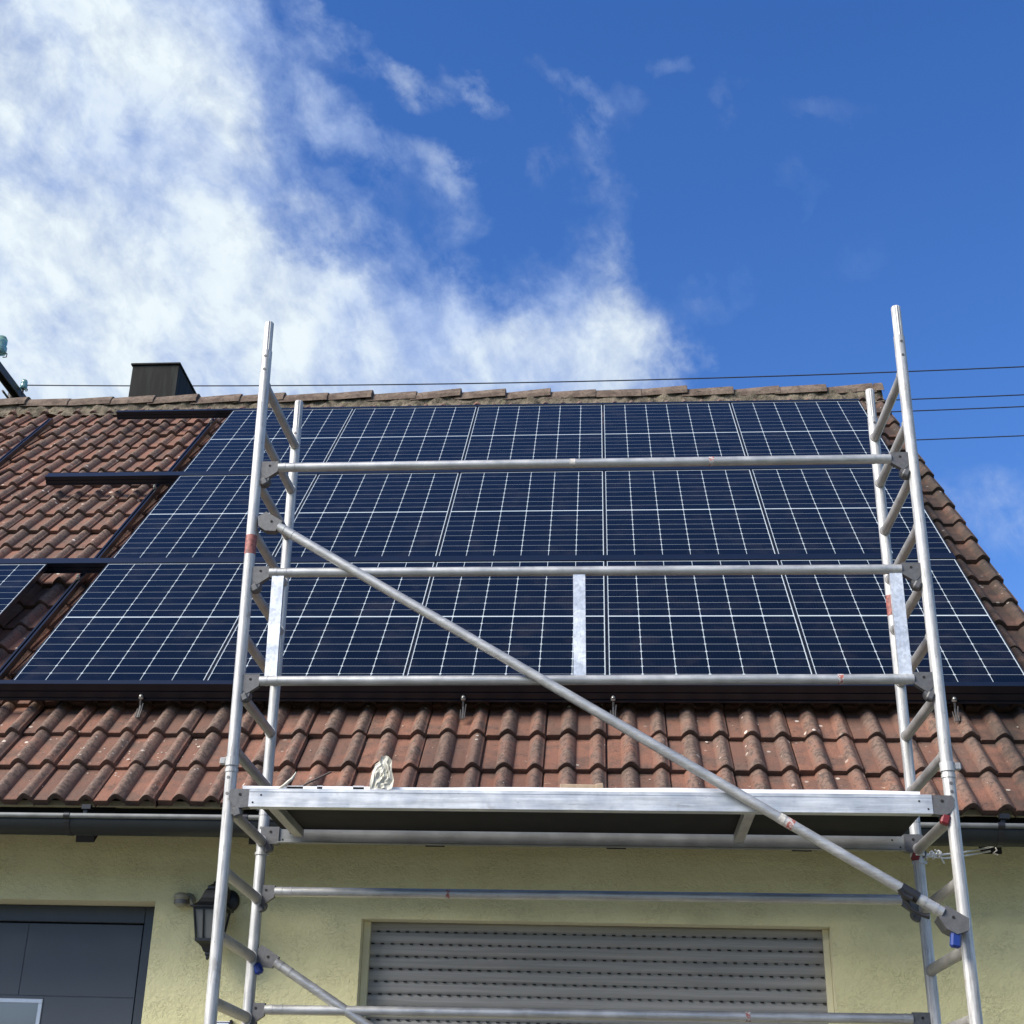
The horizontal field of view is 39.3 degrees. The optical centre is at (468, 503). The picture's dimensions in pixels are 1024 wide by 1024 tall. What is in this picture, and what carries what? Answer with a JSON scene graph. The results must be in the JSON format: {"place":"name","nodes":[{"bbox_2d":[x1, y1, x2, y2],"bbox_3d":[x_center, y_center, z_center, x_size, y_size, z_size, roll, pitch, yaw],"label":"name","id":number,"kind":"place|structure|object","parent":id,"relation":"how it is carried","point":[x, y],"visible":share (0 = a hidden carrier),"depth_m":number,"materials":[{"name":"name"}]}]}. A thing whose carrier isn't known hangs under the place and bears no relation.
{"place":"outdoors","nodes":[
{"label":"outdoors","id":0,"kind":"place"},
{"bbox_2d":[0,0,1023,610],"label":"sky","id":1,"kind":"structure","parent":0,"point":[408,191],"materials":[{"name":"blue"}]},
{"label":"pavement","id":2,"kind":"structure","parent":0,"visible":0},
{"bbox_2d":[204,305,982,1023],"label":"scaffold tower","id":3,"kind":"structure","parent":2,"relation":"on","point":[730,815],"depth_m":6.35,"materials":[{"name":"metal"}]},
{"bbox_2d":[277,772,295,788],"bbox_3d":[-0.780,1.191,6.145,0.078,0.083,0.014,1,-25,2],"label":"film strip","id":4,"kind":"object","parent":3,"relation":"on","point":[287,782],"visible":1,"depth_m":6.14,"materials":[{"name":"white plastic"}]},
{"bbox_2d":[301,771,331,785],"bbox_3d":[-0.711,1.289,6.427,0.186,0.182,0.009,-1,-25,5],"label":"bent wire","id":5,"kind":"object","parent":3,"relation":"on","point":[319,777],"visible":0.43,"depth_m":6.45,"materials":[{"name":"grey metal"}]},
{"bbox_2d":[370,756,393,789],"bbox_3d":[-0.367,1.151,6.103,0.103,0.158,0.021,-1,-25,5],"label":"plastic film","id":6,"kind":"object","parent":3,"relation":"on","point":[381,776],"visible":1,"depth_m":6.10,"materials":[{"name":"white plastic"}]},
{"bbox_2d":[560,783,603,787],"bbox_3d":[0.503,1.310,6.328,0.194,0.135,0.080,-1,-25,5],"label":"wood offcut","id":7,"kind":"object","parent":3,"relation":"on","point":[599,785],"visible":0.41,"depth_m":6.34,"materials":[{"name":"beige wood"}]},
{"bbox_2d":[897,883,929,918],"bbox_3d":[1.752,1.565,5.640,0.120,0.141,0.057,-1,-25,5],"label":"rubber strap","id":8,"kind":"object","parent":3,"relation":"attached to","point":[907,893],"visible":1,"depth_m":5.63,"materials":[{"name":"black rubber"}]},
{"bbox_2d":[910,847,997,863],"bbox_3d":[2.260,1.619,6.651,0.684,0.158,0.068,21,-31,-36],"label":"tie rope","id":9,"kind":"object","parent":3,"relation":"attached to","point":[934,855],"visible":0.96,"depth_m":6.56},
{"label":"ground","id":10,"kind":"structure","parent":0,"visible":0},
{"bbox_2d":[0,362,1023,1023],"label":"house","id":11,"kind":"structure","parent":10,"relation":"on","point":[110,820],"depth_m":7.48,"materials":[{"name":"brown tile"}]},
{"bbox_2d":[0,335,27,397],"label":"service mast","id":12,"kind":"object","parent":11,"relation":"attached to","point":[11,386],"visible":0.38,"depth_m":15.22,"materials":[{"name":"metal"}]},
{"bbox_2d":[27,366,1023,385],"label":"overhead wire","id":13,"kind":"object","parent":12,"relation":"attached to","point":[572,381],"visible":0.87,"depth_m":14.79,"materials":[{"name":"black metal"}]},
{"bbox_2d":[885,394,1023,400],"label":"overhead wire","id":14,"kind":"object","parent":12,"relation":"attached to","point":[965,397],"visible":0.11,"depth_m":14.97,"materials":[{"name":"black metal"}]},
{"bbox_2d":[892,406,1023,411],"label":"overhead wire","id":15,"kind":"object","parent":12,"relation":"attached to","point":[964,408],"visible":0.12,"depth_m":15.21,"materials":[{"name":"black metal"}]},
{"bbox_2d":[916,435,1023,439],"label":"overhead wire","id":16,"kind":"object","parent":12,"relation":"attached to","point":[970,437],"visible":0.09,"depth_m":15.80,"materials":[{"name":"black metal"}]},
{"bbox_2d":[0,418,52,466],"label":"slope rail","id":17,"kind":"object","parent":11,"relation":"attached to","point":[19,446],"visible":1,"depth_m":12.86,"materials":[{"name":"metal"}]},
{"bbox_2d":[0,904,154,1023],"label":"door","id":18,"kind":"structure","parent":11,"relation":"in","point":[60,964],"depth_m":7.67,"materials":[{"name":"grey metal"}]},
{"bbox_2d":[0,418,216,679],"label":"slope rail","id":19,"kind":"object","parent":11,"relation":"attached to","point":[18,653],"visible":1,"depth_m":9.91,"materials":[{"name":"metal"}]},
{"bbox_2d":[135,694,143,717],"bbox_3d":[-1.849,1.145,8.068,0.036,0.146,0.062,-1,-25,5],"label":"roof hook","id":20,"kind":"object","parent":11,"relation":"attached to","point":[141,697],"visible":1,"depth_m":8.06,"materials":[{"name":"metal"}]},
{"bbox_2d":[173,892,195,907],"bbox_3d":[-1.490,2.080,7.516,0.114,0.082,0.103,-1,-25,5],"label":"motion sensor","id":21,"kind":"object","parent":11,"relation":"attached to","point":[182,899],"visible":0.98,"depth_m":7.49,"materials":[{"name":"plastic"}]},
{"bbox_2d":[190,881,239,959],"bbox_3d":[-1.314,2.150,7.388,0.198,0.401,0.241,-1,-25,5],"label":"wall lantern","id":22,"kind":"object","parent":11,"relation":"attached to","point":[203,908],"depth_m":7.31,"materials":[{"name":"black paint"}]},
{"bbox_2d":[217,1020,232,1023],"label":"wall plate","id":23,"kind":"object","parent":11,"relation":"attached to","point":[225,1022],"depth_m":7.27,"materials":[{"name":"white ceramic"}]},
{"bbox_2d":[460,695,466,718],"bbox_3d":[-0.027,1.128,7.899,0.036,0.146,0.062,-1,-25,5],"label":"roof hook","id":24,"kind":"object","parent":11,"relation":"attached to","point":[463,698],"visible":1,"depth_m":7.89,"materials":[{"name":"metal"}]},
{"bbox_2d":[45,464,883,485],"bbox_3d":[-0.053,-0.230,11.322,6.765,0.120,0.116,-1,-25,5],"label":"cross rail","id":25,"kind":"object","parent":11,"relation":"attached to","point":[115,478],"visible":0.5,"depth_m":11.48,"materials":[{"name":"metal"}]},
{"bbox_2d":[184,408,353,470],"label":"solar panel","id":26,"kind":"object","parent":25,"relation":"on","point":[228,445],"visible":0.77,"depth_m":12.29,"materials":[{"name":"blue glass"}]},
{"bbox_2d":[325,406,476,461],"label":"solar panel","id":27,"kind":"object","parent":25,"relation":"on","point":[406,434],"visible":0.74,"depth_m":12.25,"materials":[{"name":"blue glass"}]},
{"bbox_2d":[463,405,602,459],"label":"solar panel","id":28,"kind":"object","parent":25,"relation":"on","point":[537,432],"visible":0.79,"depth_m":12.15,"materials":[{"name":"blue glass"}]},
{"bbox_2d":[603,403,745,457],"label":"solar panel","id":29,"kind":"object","parent":25,"relation":"on","point":[671,430],"visible":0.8,"depth_m":12.05,"materials":[{"name":"blue glass"}]},
{"bbox_2d":[730,401,889,455],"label":"solar panel","id":30,"kind":"object","parent":25,"relation":"on","point":[802,428],"visible":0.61,"depth_m":11.97,"materials":[{"name":"blue glass"}]},
{"bbox_2d":[0,553,955,573],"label":"cross rail","id":31,"kind":"object","parent":11,"relation":"attached to","point":[75,565],"visible":0.43,"depth_m":9.61,"materials":[{"name":"metal"}]},
{"bbox_2d":[113,474,317,557],"bbox_3d":[-1.826,0.088,10.624,1.126,1.734,0.037,-1,-70,5],"label":"solar panel","id":32,"kind":"object","parent":31,"relation":"on","point":[197,516],"visible":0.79,"depth_m":10.53,"materials":[{"name":"blue glass"}]},
{"bbox_2d":[273,472,459,556],"bbox_3d":[-0.701,0.077,10.520,1.126,1.734,0.037,-1,-70,5],"label":"solar panel","id":33,"kind":"object","parent":31,"relation":"on","point":[382,514],"visible":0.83,"depth_m":10.48,"materials":[{"name":"blue glass"}]},
{"bbox_2d":[438,471,604,555],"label":"solar panel","id":34,"kind":"object","parent":31,"relation":"on","point":[529,513],"visible":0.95,"depth_m":10.33,"materials":[{"name":"blue glass"}]},
{"bbox_2d":[604,469,776,554],"bbox_3d":[1.550,0.057,10.312,1.126,1.734,0.037,-1,-70,5],"label":"solar panel","id":35,"kind":"object","parent":31,"relation":"on","point":[668,512],"visible":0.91,"depth_m":10.23,"materials":[{"name":"blue glass"}]},
{"bbox_2d":[751,467,951,553],"bbox_3d":[2.675,0.046,10.207,1.126,1.734,0.037,-1,-70,5],"label":"solar panel","id":36,"kind":"object","parent":31,"relation":"on","point":[820,510],"visible":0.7,"depth_m":10.14,"materials":[{"name":"blue glass"}]},
{"bbox_2d":[116,399,859,419],"bbox_3d":[0.100,-0.856,12.990,6.755,0.087,0.083,-1,-25,5],"label":"cross rail","id":37,"kind":"object","parent":11,"relation":"attached to","point":[172,414],"visible":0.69,"depth_m":13.18,"materials":[{"name":"metal"}]},
{"bbox_2d":[0,680,1023,703],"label":"cross rail","id":38,"kind":"object","parent":11,"relation":"attached to","point":[222,690],"depth_m":7.90,"materials":[{"name":"metal"}]},
{"bbox_2d":[0,564,47,620],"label":"solar panel","id":39,"kind":"object","parent":38,"relation":"on","point":[17,582],"visible":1,"depth_m":9.57,"materials":[{"name":"blue glass"}]},
{"bbox_2d":[13,562,267,679],"bbox_3d":[-1.976,0.722,8.933,1.126,1.734,0.037,-1,-70,5],"label":"solar panel","id":40,"kind":"object","parent":38,"relation":"on","point":[148,621],"visible":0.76,"depth_m":8.80,"materials":[{"name":"blue glass"}]},
{"bbox_2d":[206,561,435,679],"bbox_3d":[-0.851,0.712,8.829,1.126,1.734,0.037,-1,-70,5],"label":"solar panel","id":41,"kind":"object","parent":38,"relation":"on","point":[344,626],"visible":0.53,"depth_m":8.67,"materials":[{"name":"blue glass"}]},
{"bbox_2d":[406,561,606,675],"bbox_3d":[0.274,0.701,8.725,1.126,1.734,0.037,-1,-70,5],"label":"solar panel","id":42,"kind":"object","parent":38,"relation":"on","point":[527,620],"visible":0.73,"depth_m":8.63,"materials":[{"name":"blue glass"}]},
{"bbox_2d":[606,560,813,674],"bbox_3d":[1.399,0.691,8.621,1.126,1.734,0.037,-1,-70,5],"label":"solar panel","id":43,"kind":"object","parent":38,"relation":"on","point":[701,624],"visible":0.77,"depth_m":8.51,"materials":[{"name":"blue glass"}]},
{"bbox_2d":[779,559,1023,681],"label":"solar panel","id":44,"kind":"object","parent":38,"relation":"on","point":[842,620],"visible":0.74,"depth_m":8.38,"materials":[{"name":"blue glass"}]},
{"bbox_2d":[359,921,834,1023],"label":"window","id":45,"kind":"structure","parent":11,"relation":"in","point":[404,964],"depth_m":7.34,"materials":[{"name":"silver metal"}]},
{"bbox_2d":[610,696,616,716],"bbox_3d":[0.794,1.120,7.823,0.036,0.146,0.062,-1,-25,5],"label":"roof hook","id":46,"kind":"object","parent":11,"relation":"attached to","point":[613,698],"visible":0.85,"depth_m":7.82,"materials":[{"name":"metal"}]},
{"bbox_2d":[952,697,959,721],"bbox_3d":[2.606,1.103,7.656,0.036,0.146,0.062,-1,-25,5],"label":"roof hook","id":47,"kind":"object","parent":11,"relation":"attached to","point":[954,699],"visible":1,"depth_m":7.65,"materials":[{"name":"metal"}]}
]}

